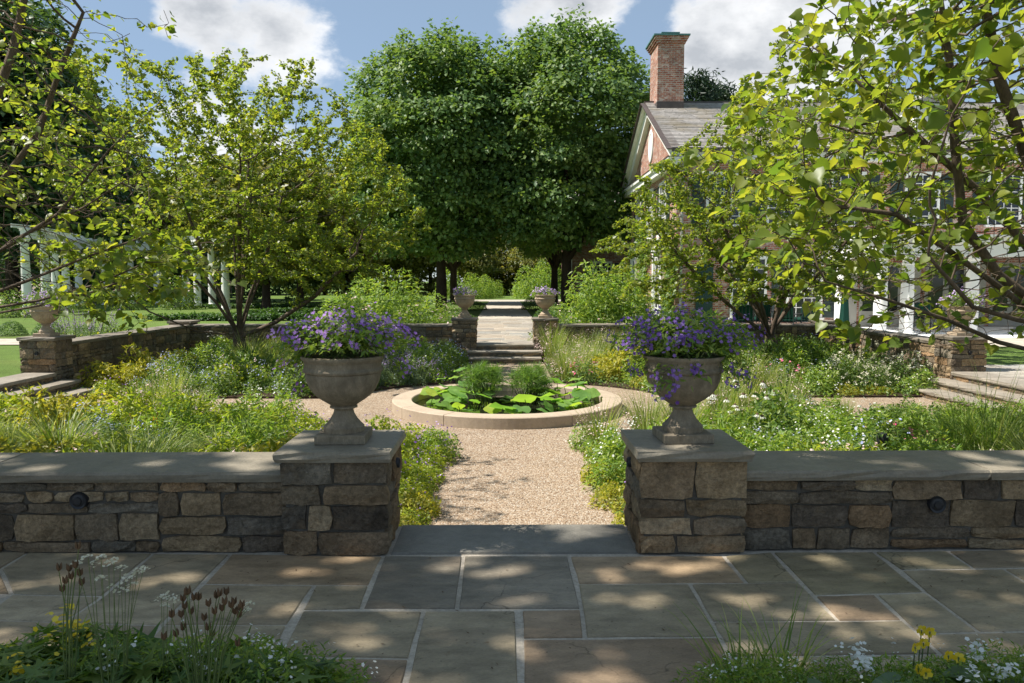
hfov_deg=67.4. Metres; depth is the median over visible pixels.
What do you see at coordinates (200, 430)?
leafy perennial
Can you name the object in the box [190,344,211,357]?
blue perennial
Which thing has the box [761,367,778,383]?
blue perennial
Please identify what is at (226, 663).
cranesbill
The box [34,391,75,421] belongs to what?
golden shrub
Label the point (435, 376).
cranesbill
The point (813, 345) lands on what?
leafy perennial
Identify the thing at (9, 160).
dark tree
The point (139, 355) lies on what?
golden shrub
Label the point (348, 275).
orchard tree
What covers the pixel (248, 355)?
leafy perennial
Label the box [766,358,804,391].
pink perennial
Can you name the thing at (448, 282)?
tall perennial
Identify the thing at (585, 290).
tall perennial
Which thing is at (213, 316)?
hedge
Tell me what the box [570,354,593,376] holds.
airy perennial
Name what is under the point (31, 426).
lime shrub
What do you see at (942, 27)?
redbud tree
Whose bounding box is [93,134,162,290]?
dark tree
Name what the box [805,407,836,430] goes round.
white perennial
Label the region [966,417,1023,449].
ornamental grass
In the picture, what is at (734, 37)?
sky
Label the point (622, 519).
ground cover plant
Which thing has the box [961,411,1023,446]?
ornamental grass
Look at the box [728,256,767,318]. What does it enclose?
window
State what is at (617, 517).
ground cover plant
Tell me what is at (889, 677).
broad leaf plant
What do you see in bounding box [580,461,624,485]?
ground cover plant
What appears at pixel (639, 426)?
airy perennial
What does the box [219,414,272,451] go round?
leafy perennial
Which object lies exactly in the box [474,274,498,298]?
tall perennial
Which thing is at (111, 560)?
astrantia
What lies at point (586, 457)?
ground cover plant
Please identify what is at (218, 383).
blue perennial
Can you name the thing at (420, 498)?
ground cover plant
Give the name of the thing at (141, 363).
golden shrub
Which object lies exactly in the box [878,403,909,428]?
leafy perennial
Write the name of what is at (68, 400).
golden shrub
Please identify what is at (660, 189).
window
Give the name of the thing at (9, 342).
walk
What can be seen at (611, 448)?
white perennial
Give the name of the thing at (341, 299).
tall perennial
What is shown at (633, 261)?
door
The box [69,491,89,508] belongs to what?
wall light
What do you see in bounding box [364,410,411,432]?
edging plant
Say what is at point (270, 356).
ornamental grass
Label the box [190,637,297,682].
woodruff
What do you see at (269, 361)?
leafy perennial
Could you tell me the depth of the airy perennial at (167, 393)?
10.65 m
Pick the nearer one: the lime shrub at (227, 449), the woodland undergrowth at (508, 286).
the lime shrub at (227, 449)
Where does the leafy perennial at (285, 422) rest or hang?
on the planting soil
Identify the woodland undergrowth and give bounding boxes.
[0,255,61,295]
[108,258,355,294]
[311,253,560,294]
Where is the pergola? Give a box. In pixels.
[10,223,231,312]
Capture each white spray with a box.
[840,637,869,661]
[852,648,874,673]
[958,663,984,682]
[965,637,989,662]
[965,656,978,672]
[987,662,1020,680]
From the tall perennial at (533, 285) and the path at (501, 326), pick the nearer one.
the path at (501, 326)
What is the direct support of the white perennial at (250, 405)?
on the planting soil
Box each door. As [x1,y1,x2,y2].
[629,246,637,313]
[651,238,663,317]
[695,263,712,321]
[858,263,901,325]
[923,263,966,325]
[988,263,1023,325]
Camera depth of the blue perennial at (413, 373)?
15.88 m
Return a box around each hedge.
[0,235,371,302]
[131,310,328,320]
[198,302,370,308]
[249,306,336,314]
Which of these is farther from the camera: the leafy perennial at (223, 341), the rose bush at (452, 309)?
the rose bush at (452, 309)
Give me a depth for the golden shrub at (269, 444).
8.11 m
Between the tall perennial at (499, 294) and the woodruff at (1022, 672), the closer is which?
the woodruff at (1022, 672)
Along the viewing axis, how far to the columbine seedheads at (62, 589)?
2.74 m
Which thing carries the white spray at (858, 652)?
on the woodruff at (900, 665)
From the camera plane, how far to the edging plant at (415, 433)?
9.51 m
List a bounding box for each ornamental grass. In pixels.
[0,396,121,452]
[0,406,31,434]
[0,407,62,445]
[0,425,53,450]
[1,404,89,446]
[37,405,208,452]
[71,424,186,451]
[95,408,201,451]
[132,419,206,451]
[152,440,207,451]
[172,421,266,451]
[175,420,243,448]
[218,325,278,361]
[240,338,273,357]
[245,350,288,375]
[248,340,287,360]
[255,336,282,350]
[256,348,290,362]
[265,346,298,363]
[915,390,990,449]
[922,370,1016,448]
[931,354,1023,449]
[935,435,1021,449]
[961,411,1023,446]
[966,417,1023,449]
[980,410,1023,449]
[982,423,1023,449]
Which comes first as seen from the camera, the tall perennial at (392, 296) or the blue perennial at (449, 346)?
the blue perennial at (449, 346)
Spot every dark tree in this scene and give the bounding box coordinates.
[0,0,100,259]
[0,0,112,303]
[13,44,149,286]
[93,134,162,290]
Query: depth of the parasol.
24.62 m
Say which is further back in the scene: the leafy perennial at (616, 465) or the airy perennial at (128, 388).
the airy perennial at (128, 388)
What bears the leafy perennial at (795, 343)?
on the planting soil at (624, 385)
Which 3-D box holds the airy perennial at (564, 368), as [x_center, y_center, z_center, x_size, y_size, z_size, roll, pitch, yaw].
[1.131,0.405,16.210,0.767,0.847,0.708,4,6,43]
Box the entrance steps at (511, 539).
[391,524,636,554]
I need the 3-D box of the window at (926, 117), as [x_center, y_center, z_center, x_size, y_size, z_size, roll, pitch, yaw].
[16.032,-8.191,28.909,1.040,1.420,0.150,0,5,-1]
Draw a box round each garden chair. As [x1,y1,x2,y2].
[734,304,753,322]
[754,303,771,322]
[778,306,796,322]
[794,308,813,322]
[913,302,937,331]
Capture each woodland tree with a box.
[365,252,411,292]
[397,252,435,294]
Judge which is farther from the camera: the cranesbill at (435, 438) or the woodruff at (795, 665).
the cranesbill at (435, 438)
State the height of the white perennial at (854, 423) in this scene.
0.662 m
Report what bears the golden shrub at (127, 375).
on the planting soil at (379, 388)
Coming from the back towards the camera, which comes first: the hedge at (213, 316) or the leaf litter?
the hedge at (213, 316)
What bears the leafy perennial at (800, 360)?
on the planting soil at (624, 385)
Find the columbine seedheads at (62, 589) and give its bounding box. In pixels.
[56,541,84,682]
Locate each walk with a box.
[0,339,18,344]
[988,338,1023,346]
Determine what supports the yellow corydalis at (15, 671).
on the patio
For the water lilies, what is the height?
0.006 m
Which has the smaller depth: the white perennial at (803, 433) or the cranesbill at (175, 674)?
the cranesbill at (175, 674)
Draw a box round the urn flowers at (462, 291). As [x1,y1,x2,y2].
[453,284,477,294]
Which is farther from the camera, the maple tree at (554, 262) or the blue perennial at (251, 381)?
the maple tree at (554, 262)
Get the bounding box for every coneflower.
[706,392,760,434]
[727,403,767,443]
[733,378,774,431]
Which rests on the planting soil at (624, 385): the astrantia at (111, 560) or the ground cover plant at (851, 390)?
the ground cover plant at (851, 390)
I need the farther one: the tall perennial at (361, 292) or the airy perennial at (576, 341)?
the tall perennial at (361, 292)
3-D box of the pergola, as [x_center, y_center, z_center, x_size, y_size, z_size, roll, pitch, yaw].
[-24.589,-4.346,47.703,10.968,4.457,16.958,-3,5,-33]
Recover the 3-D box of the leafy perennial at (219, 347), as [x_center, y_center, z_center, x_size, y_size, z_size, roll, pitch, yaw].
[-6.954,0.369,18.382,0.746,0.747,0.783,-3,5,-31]
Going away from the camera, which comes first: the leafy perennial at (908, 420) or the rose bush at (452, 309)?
the leafy perennial at (908, 420)
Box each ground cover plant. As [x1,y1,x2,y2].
[398,487,441,523]
[399,514,421,525]
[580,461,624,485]
[583,441,600,458]
[587,483,624,510]
[594,479,623,497]
[610,507,623,523]
[612,499,625,513]
[616,517,624,525]
[629,374,647,388]
[831,382,861,395]
[862,384,893,394]
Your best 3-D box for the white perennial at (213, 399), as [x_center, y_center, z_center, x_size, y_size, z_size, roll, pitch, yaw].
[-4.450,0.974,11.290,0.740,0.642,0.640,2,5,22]
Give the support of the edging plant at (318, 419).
on the planting soil
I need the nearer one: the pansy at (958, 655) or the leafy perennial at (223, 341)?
the pansy at (958, 655)
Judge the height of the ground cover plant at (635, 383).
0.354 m
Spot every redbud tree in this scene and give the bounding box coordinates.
[0,0,246,334]
[0,47,430,350]
[589,35,983,350]
[683,0,1023,360]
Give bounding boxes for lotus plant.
[420,367,466,403]
[425,386,500,407]
[441,391,479,410]
[447,380,589,413]
[489,394,537,413]
[511,387,586,410]
[534,376,600,411]
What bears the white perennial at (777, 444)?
on the planting soil at (735, 420)
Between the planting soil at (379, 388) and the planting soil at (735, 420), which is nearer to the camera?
the planting soil at (735, 420)
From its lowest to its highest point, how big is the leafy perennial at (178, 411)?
0.925 m
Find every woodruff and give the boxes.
[57,629,191,682]
[78,631,227,682]
[151,619,296,682]
[181,628,305,682]
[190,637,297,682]
[211,652,317,682]
[239,640,372,682]
[257,642,377,682]
[290,659,377,682]
[670,648,773,682]
[692,648,816,682]
[698,664,786,682]
[764,652,850,682]
[798,645,891,682]
[822,637,956,682]
[868,639,990,682]
[911,634,1023,682]
[952,638,1023,682]
[1007,654,1023,682]
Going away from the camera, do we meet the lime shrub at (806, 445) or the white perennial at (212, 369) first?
the lime shrub at (806, 445)
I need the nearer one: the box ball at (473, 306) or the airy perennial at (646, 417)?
the airy perennial at (646, 417)
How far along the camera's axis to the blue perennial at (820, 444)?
8.26 m
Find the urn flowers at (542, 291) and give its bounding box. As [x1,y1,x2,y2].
[530,286,559,295]
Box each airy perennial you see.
[116,381,151,401]
[125,372,169,412]
[132,355,197,400]
[150,373,198,417]
[174,385,210,410]
[180,383,213,415]
[531,321,570,360]
[532,330,564,348]
[540,324,572,365]
[542,341,579,366]
[542,349,575,374]
[550,352,580,377]
[552,344,581,379]
[560,328,587,353]
[563,333,589,352]
[563,344,595,368]
[563,391,630,448]
[566,341,588,358]
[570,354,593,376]
[575,327,603,350]
[578,339,610,367]
[593,325,618,351]
[593,328,619,353]
[611,388,667,428]
[616,410,664,441]
[622,377,669,428]
[650,391,718,423]
[693,398,737,427]
[701,393,732,426]
[706,363,754,421]
[712,351,752,415]
[722,362,773,412]
[725,388,762,419]
[729,348,772,392]
[749,374,784,405]
[753,356,786,392]
[760,361,809,411]
[773,378,824,411]
[825,393,853,414]
[833,397,857,415]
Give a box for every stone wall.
[0,452,286,551]
[72,325,190,384]
[190,323,451,351]
[558,323,818,354]
[742,450,1023,549]
[818,324,935,382]
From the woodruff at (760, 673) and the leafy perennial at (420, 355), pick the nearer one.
the woodruff at (760, 673)
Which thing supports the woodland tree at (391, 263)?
on the ground at (10, 362)
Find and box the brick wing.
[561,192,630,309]
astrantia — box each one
[70,554,127,682]
[107,565,149,682]
[154,591,254,681]
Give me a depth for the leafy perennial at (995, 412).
10.58 m
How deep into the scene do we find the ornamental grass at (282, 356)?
16.70 m
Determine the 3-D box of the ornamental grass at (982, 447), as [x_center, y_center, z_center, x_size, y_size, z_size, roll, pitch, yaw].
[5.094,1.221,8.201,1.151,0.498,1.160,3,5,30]
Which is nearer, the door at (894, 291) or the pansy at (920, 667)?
the pansy at (920, 667)
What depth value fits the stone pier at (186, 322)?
20.28 m
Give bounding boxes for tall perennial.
[311,290,365,319]
[338,274,396,317]
[363,265,425,321]
[393,290,449,322]
[433,267,461,298]
[462,272,488,298]
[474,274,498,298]
[483,279,505,297]
[511,264,550,298]
[511,281,530,297]
[531,258,560,297]
[558,257,618,322]
[568,277,629,322]
[575,261,655,322]
[599,274,654,322]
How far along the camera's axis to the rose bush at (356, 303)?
21.67 m
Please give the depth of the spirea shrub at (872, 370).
15.15 m
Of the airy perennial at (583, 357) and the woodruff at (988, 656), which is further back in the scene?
the airy perennial at (583, 357)
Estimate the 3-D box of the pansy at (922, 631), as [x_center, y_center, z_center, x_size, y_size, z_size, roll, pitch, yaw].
[1.667,1.302,3.143,0.046,0.303,0.029,0,5,-1]
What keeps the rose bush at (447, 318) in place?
on the ground at (10, 362)
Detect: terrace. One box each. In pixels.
[862,327,1023,337]
[984,365,1023,379]
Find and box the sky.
[29,0,1023,281]
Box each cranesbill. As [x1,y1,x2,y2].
[0,614,139,676]
[0,642,53,659]
[0,643,101,678]
[0,647,153,682]
[0,651,52,682]
[3,635,106,680]
[39,619,183,682]
[56,637,160,682]
[91,625,260,682]
[126,656,222,682]
[164,644,259,682]
[220,648,359,682]
[416,421,462,462]
[417,424,450,453]
[425,366,448,382]
[841,674,940,682]
[932,666,1017,682]
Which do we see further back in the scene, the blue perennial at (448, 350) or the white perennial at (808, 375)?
the blue perennial at (448, 350)
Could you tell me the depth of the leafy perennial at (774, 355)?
16.14 m
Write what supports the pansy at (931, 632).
on the patio
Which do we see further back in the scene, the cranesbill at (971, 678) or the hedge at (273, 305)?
the hedge at (273, 305)
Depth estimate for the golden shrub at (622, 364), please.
16.32 m
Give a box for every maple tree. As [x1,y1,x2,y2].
[329,16,548,312]
[393,108,507,303]
[448,2,649,312]
[506,115,616,303]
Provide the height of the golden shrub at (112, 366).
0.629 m
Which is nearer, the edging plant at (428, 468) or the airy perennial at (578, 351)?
the edging plant at (428, 468)
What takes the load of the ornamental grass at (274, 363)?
on the planting soil at (379, 388)
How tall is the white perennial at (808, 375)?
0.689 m
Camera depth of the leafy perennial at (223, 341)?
19.64 m
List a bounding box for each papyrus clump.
[459,359,510,403]
[502,360,557,403]
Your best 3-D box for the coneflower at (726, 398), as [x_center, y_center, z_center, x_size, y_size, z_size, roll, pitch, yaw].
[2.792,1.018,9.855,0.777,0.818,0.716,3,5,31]
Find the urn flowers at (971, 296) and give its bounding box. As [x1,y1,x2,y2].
[936,286,985,305]
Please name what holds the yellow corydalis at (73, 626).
on the patio
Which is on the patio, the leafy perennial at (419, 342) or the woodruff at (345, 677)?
the woodruff at (345, 677)
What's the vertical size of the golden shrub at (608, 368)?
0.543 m
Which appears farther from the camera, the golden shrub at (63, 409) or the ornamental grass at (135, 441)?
the golden shrub at (63, 409)
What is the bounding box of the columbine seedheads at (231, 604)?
[161,585,244,682]
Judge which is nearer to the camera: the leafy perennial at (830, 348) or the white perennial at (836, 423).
the white perennial at (836, 423)
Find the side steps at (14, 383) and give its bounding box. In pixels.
[0,373,105,403]
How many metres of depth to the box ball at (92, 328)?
23.43 m
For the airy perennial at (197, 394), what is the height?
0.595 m
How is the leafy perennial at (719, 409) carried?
on the planting soil at (735, 420)
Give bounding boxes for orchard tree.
[140,148,236,300]
[152,122,355,308]
[265,157,360,302]
[295,152,399,296]
[457,247,505,285]
[482,237,527,294]
[505,247,560,286]
[534,263,560,291]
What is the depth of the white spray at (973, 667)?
2.93 m
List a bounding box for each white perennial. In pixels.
[192,392,226,413]
[197,354,239,383]
[206,333,225,345]
[230,397,261,410]
[239,388,281,414]
[260,385,305,422]
[420,352,451,378]
[564,422,592,451]
[578,420,607,453]
[583,430,618,468]
[591,430,625,475]
[593,417,636,474]
[594,417,633,467]
[641,376,651,392]
[738,424,777,450]
[756,421,807,450]
[769,390,830,441]
[771,421,821,450]
[791,363,824,390]
[795,414,845,450]
[800,360,845,394]
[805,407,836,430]
[813,404,847,434]
[816,406,857,445]
[823,417,877,450]
[833,397,904,438]
[835,406,898,448]
[894,362,938,394]
[908,402,930,416]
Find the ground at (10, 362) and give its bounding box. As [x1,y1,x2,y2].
[0,282,1023,376]
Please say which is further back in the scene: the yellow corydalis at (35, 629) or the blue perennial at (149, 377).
the blue perennial at (149, 377)
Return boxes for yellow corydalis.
[7,652,30,674]
[33,627,65,666]
[45,612,81,659]
[51,604,93,650]
[67,620,95,656]
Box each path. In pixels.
[72,361,959,524]
[396,300,560,300]
[477,319,532,334]
[477,334,532,342]
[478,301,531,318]
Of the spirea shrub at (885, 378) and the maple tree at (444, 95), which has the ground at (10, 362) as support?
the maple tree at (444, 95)
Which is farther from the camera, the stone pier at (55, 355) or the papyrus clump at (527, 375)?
the stone pier at (55, 355)
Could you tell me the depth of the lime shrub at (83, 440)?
8.52 m
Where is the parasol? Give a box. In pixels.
[839,297,848,321]
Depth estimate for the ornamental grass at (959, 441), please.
8.80 m
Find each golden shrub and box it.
[0,432,26,452]
[0,436,52,452]
[1,388,30,408]
[8,383,79,433]
[16,430,75,452]
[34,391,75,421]
[45,403,90,431]
[46,393,87,418]
[72,389,108,421]
[74,358,126,388]
[81,389,122,413]
[93,362,128,386]
[117,343,157,374]
[117,361,145,390]
[124,358,151,382]
[157,349,189,360]
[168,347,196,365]
[237,436,279,451]
[261,437,280,451]
[266,426,296,451]
[585,348,626,376]
[587,353,606,372]
[593,359,623,381]
[605,346,644,381]
[605,355,633,378]
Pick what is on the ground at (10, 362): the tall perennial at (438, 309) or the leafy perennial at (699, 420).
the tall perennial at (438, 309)
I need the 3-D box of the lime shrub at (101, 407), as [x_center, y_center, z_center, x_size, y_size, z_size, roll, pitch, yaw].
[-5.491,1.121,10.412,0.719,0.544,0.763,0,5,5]
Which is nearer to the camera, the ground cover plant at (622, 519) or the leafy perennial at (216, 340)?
the ground cover plant at (622, 519)
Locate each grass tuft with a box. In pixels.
[660,599,826,682]
[694,582,853,681]
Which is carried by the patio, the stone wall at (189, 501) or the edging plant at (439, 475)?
the stone wall at (189, 501)
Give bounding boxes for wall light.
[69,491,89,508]
[396,457,399,467]
[626,457,631,467]
[926,496,945,512]
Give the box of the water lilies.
[427,401,596,410]
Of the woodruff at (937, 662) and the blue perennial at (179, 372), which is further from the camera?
the blue perennial at (179, 372)
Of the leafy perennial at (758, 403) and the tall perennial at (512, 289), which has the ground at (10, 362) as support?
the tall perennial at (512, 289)
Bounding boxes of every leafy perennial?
[89,326,110,334]
[101,323,127,333]
[123,407,194,449]
[139,386,211,448]
[176,423,223,451]
[178,353,205,369]
[182,406,225,445]
[192,342,217,367]
[193,344,215,354]
[203,337,231,349]
[203,342,249,389]
[205,343,232,355]
[209,338,232,349]
[212,396,266,442]
[216,412,287,451]
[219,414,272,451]
[230,346,265,375]
[242,400,303,437]
[252,353,286,378]
[354,307,380,320]
[382,350,400,374]
[390,346,408,359]
[391,346,437,379]
[393,308,413,323]
[407,336,429,351]
[407,337,436,360]
[409,349,431,363]
[411,295,443,322]
[581,452,625,492]
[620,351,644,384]
[647,417,667,428]
[697,396,742,439]
[698,413,716,428]
[707,408,754,447]
[713,422,731,434]
[722,353,762,392]
[730,344,766,375]
[734,429,764,450]
[735,381,800,435]
[743,385,809,438]
[748,336,786,363]
[759,421,813,447]
[763,359,785,377]
[767,336,806,368]
[767,341,790,362]
[773,343,813,377]
[778,331,800,351]
[783,335,808,352]
[795,336,831,366]
[803,337,824,360]
[809,347,834,364]
[813,337,837,356]
[813,355,857,387]
[814,389,855,420]
[818,340,840,358]
[822,349,841,362]
[828,338,855,358]
[845,347,880,379]
[859,402,889,420]
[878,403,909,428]
[888,392,922,420]
[889,412,962,450]
[894,401,935,433]
[904,434,932,449]
[907,418,961,449]
[908,402,948,430]
[928,409,959,433]
[931,399,952,420]
[941,394,973,423]
[957,396,997,429]
[962,400,987,424]
[977,399,1002,419]
[987,399,1018,431]
[998,398,1023,421]
[1015,397,1023,419]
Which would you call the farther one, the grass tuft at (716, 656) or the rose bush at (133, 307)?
the rose bush at (133, 307)
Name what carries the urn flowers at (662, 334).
in the garden urn at (681, 424)
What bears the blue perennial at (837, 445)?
on the planting soil at (735, 420)
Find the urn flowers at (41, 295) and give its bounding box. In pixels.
[17,289,70,319]
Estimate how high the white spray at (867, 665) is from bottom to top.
0.090 m
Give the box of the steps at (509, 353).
[467,343,541,363]
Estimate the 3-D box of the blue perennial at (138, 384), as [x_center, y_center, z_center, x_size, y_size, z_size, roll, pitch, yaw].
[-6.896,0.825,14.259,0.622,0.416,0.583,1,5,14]
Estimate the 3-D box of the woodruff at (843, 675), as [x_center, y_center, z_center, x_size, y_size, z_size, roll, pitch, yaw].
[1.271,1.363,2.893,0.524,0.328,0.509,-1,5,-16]
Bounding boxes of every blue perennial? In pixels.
[62,425,101,439]
[68,399,114,434]
[83,419,122,447]
[84,417,140,446]
[126,376,151,392]
[129,423,168,449]
[140,351,178,389]
[147,354,181,381]
[153,357,191,393]
[165,350,196,378]
[166,371,211,397]
[188,367,227,392]
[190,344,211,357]
[191,365,203,377]
[193,362,211,373]
[199,347,224,367]
[203,363,244,396]
[239,359,272,391]
[265,367,292,392]
[274,365,312,399]
[286,369,307,389]
[397,353,433,383]
[428,351,452,375]
[430,338,461,367]
[432,339,465,361]
[433,350,457,374]
[442,344,463,360]
[444,339,468,360]
[449,344,471,368]
[739,426,769,447]
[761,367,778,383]
[768,358,792,384]
[770,409,818,434]
[781,395,819,418]
[790,431,832,450]
[829,432,870,450]
[853,414,909,450]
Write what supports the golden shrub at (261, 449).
on the planting soil
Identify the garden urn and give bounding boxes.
[29,306,61,336]
[300,351,384,444]
[454,295,475,317]
[534,295,555,317]
[642,351,724,444]
[946,306,976,335]
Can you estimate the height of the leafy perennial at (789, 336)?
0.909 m
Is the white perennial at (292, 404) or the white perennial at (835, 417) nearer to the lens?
the white perennial at (835, 417)
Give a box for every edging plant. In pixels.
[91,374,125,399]
[278,408,316,424]
[286,413,314,429]
[290,408,317,423]
[292,411,329,431]
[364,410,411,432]
[393,428,423,464]
[397,415,432,452]
[399,471,413,500]
[399,485,428,510]
[400,456,440,493]
[400,471,433,495]
[400,504,431,524]
[401,443,425,484]
[406,462,446,488]
[410,449,446,470]
[414,439,455,466]
[415,461,440,475]
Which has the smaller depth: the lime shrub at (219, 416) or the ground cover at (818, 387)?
the lime shrub at (219, 416)
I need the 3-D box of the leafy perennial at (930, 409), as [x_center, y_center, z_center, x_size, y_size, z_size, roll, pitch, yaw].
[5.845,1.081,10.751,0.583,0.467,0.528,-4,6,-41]
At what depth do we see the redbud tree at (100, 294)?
6.91 m
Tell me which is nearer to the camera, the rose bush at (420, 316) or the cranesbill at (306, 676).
the cranesbill at (306, 676)
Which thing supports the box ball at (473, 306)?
on the ground at (10, 362)
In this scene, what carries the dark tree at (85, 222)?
on the ground at (10, 362)
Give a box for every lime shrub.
[0,389,33,421]
[0,392,17,422]
[0,396,47,433]
[2,416,19,435]
[7,415,55,441]
[49,447,70,452]
[54,432,109,452]
[62,433,108,451]
[72,426,149,451]
[80,404,122,426]
[92,391,148,420]
[95,400,143,430]
[105,384,163,422]
[122,400,177,432]
[160,387,216,430]
[191,409,238,433]
[193,431,250,451]
[201,354,244,392]
[203,396,249,433]
[205,399,259,437]
[206,431,251,451]
[238,402,271,423]
[241,357,271,388]
[256,402,297,426]
[272,420,303,437]
[778,437,829,450]
[812,442,854,450]
[843,441,887,450]
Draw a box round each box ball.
[0,320,29,336]
[31,322,65,335]
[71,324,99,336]
[467,301,486,310]
[521,297,542,310]
[532,307,559,321]
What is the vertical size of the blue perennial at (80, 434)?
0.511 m
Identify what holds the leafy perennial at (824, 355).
on the planting soil at (624, 385)
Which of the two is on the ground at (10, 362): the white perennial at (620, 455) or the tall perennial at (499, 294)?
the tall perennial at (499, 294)
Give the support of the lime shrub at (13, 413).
on the planting soil
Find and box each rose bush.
[0,290,31,317]
[18,279,60,312]
[62,293,96,312]
[100,285,153,310]
[157,275,201,309]
[332,293,372,322]
[396,302,441,323]
[439,300,461,317]
[439,308,457,322]
[439,310,459,322]
[528,309,579,339]
[550,303,570,319]
[590,316,617,322]
[633,301,655,321]
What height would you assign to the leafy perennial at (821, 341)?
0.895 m
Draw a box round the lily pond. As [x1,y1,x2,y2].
[392,382,621,429]
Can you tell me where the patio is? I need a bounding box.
[0,526,1023,682]
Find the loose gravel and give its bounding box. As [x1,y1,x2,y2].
[410,434,618,524]
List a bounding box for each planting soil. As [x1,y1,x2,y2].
[85,364,466,398]
[543,360,922,397]
[591,416,958,518]
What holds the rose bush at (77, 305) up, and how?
on the ground at (10, 362)
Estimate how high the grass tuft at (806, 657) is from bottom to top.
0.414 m
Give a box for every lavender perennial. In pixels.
[50,320,118,336]
[51,309,119,336]
[369,341,413,376]
[378,357,394,386]
[382,350,412,380]
[382,353,442,386]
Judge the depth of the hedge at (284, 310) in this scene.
38.18 m
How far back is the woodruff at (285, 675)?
2.74 m
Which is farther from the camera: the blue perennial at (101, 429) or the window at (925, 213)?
the window at (925, 213)
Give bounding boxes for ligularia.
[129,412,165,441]
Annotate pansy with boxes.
[912,642,920,672]
[915,663,923,681]
[916,625,926,660]
[919,638,929,671]
[920,667,932,680]
[925,627,935,663]
[943,651,953,668]
[952,652,965,664]
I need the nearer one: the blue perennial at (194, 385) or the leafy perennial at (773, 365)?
the blue perennial at (194, 385)
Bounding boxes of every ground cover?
[72,356,467,397]
[100,411,427,525]
[542,355,938,396]
[582,405,1018,513]
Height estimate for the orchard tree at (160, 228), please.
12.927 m
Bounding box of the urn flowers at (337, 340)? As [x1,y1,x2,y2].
[266,302,420,400]
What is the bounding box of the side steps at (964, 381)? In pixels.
[899,372,1023,416]
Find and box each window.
[592,261,611,292]
[634,199,640,242]
[646,188,653,239]
[648,130,652,162]
[656,180,666,236]
[706,171,739,226]
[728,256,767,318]
[766,174,802,225]
[786,257,823,319]
[829,172,866,225]
[903,172,940,225]
[925,104,948,132]
[984,172,1023,226]
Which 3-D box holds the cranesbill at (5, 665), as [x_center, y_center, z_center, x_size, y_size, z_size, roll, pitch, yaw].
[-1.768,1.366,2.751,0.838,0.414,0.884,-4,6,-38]
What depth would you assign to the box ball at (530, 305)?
43.69 m
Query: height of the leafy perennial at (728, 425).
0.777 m
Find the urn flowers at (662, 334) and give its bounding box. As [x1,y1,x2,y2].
[604,301,765,404]
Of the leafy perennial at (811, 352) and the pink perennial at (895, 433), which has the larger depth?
the leafy perennial at (811, 352)
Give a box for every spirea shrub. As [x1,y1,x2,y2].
[819,348,868,392]
[828,356,872,386]
[829,346,888,393]
[853,339,898,378]
[856,363,888,384]
[862,362,900,392]
[870,357,919,382]
[877,350,936,391]
[877,360,913,387]
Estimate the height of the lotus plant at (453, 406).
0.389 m
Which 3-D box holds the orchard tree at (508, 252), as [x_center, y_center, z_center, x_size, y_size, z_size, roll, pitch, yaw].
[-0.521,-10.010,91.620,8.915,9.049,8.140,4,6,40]
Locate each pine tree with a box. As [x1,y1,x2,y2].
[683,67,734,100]
[709,79,738,100]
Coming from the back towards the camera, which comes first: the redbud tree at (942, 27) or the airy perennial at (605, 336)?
the airy perennial at (605, 336)
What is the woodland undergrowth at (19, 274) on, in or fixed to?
on the ground at (10, 362)
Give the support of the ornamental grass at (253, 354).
on the planting soil at (379, 388)
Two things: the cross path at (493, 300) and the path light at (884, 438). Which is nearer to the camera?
the path light at (884, 438)
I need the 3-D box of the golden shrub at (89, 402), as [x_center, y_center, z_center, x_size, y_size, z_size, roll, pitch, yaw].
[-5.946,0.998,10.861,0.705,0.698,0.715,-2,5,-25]
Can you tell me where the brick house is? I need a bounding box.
[620,32,1023,333]
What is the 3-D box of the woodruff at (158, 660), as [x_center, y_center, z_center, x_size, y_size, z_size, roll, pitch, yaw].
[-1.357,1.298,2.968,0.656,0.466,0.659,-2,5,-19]
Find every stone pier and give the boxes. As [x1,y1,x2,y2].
[16,335,75,380]
[167,320,199,346]
[272,430,405,555]
[451,317,477,357]
[532,317,558,360]
[621,429,755,553]
[808,320,834,338]
[933,334,987,379]
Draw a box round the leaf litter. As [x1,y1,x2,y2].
[17,552,1009,682]
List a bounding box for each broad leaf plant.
[807,678,821,682]
[872,672,915,682]
[937,664,1023,682]
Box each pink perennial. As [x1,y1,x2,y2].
[563,357,605,383]
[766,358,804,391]
[857,420,913,449]
[909,424,929,442]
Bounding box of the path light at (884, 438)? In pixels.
[876,432,888,450]
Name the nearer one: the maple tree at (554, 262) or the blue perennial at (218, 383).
the blue perennial at (218, 383)
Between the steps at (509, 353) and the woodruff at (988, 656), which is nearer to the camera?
the woodruff at (988, 656)
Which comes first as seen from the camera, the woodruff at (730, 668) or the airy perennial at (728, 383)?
the woodruff at (730, 668)
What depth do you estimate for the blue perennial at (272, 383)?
14.53 m
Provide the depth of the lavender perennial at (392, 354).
16.50 m
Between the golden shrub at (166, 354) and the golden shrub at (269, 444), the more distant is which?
the golden shrub at (166, 354)
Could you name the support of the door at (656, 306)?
in the brick house
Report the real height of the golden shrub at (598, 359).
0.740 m
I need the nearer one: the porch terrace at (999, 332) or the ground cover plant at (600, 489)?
the ground cover plant at (600, 489)
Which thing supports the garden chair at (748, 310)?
on the ground at (10, 362)
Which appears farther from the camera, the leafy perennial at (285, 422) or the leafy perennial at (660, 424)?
the leafy perennial at (285, 422)
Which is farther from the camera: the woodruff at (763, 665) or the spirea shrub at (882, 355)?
the spirea shrub at (882, 355)
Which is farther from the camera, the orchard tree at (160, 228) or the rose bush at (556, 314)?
the orchard tree at (160, 228)

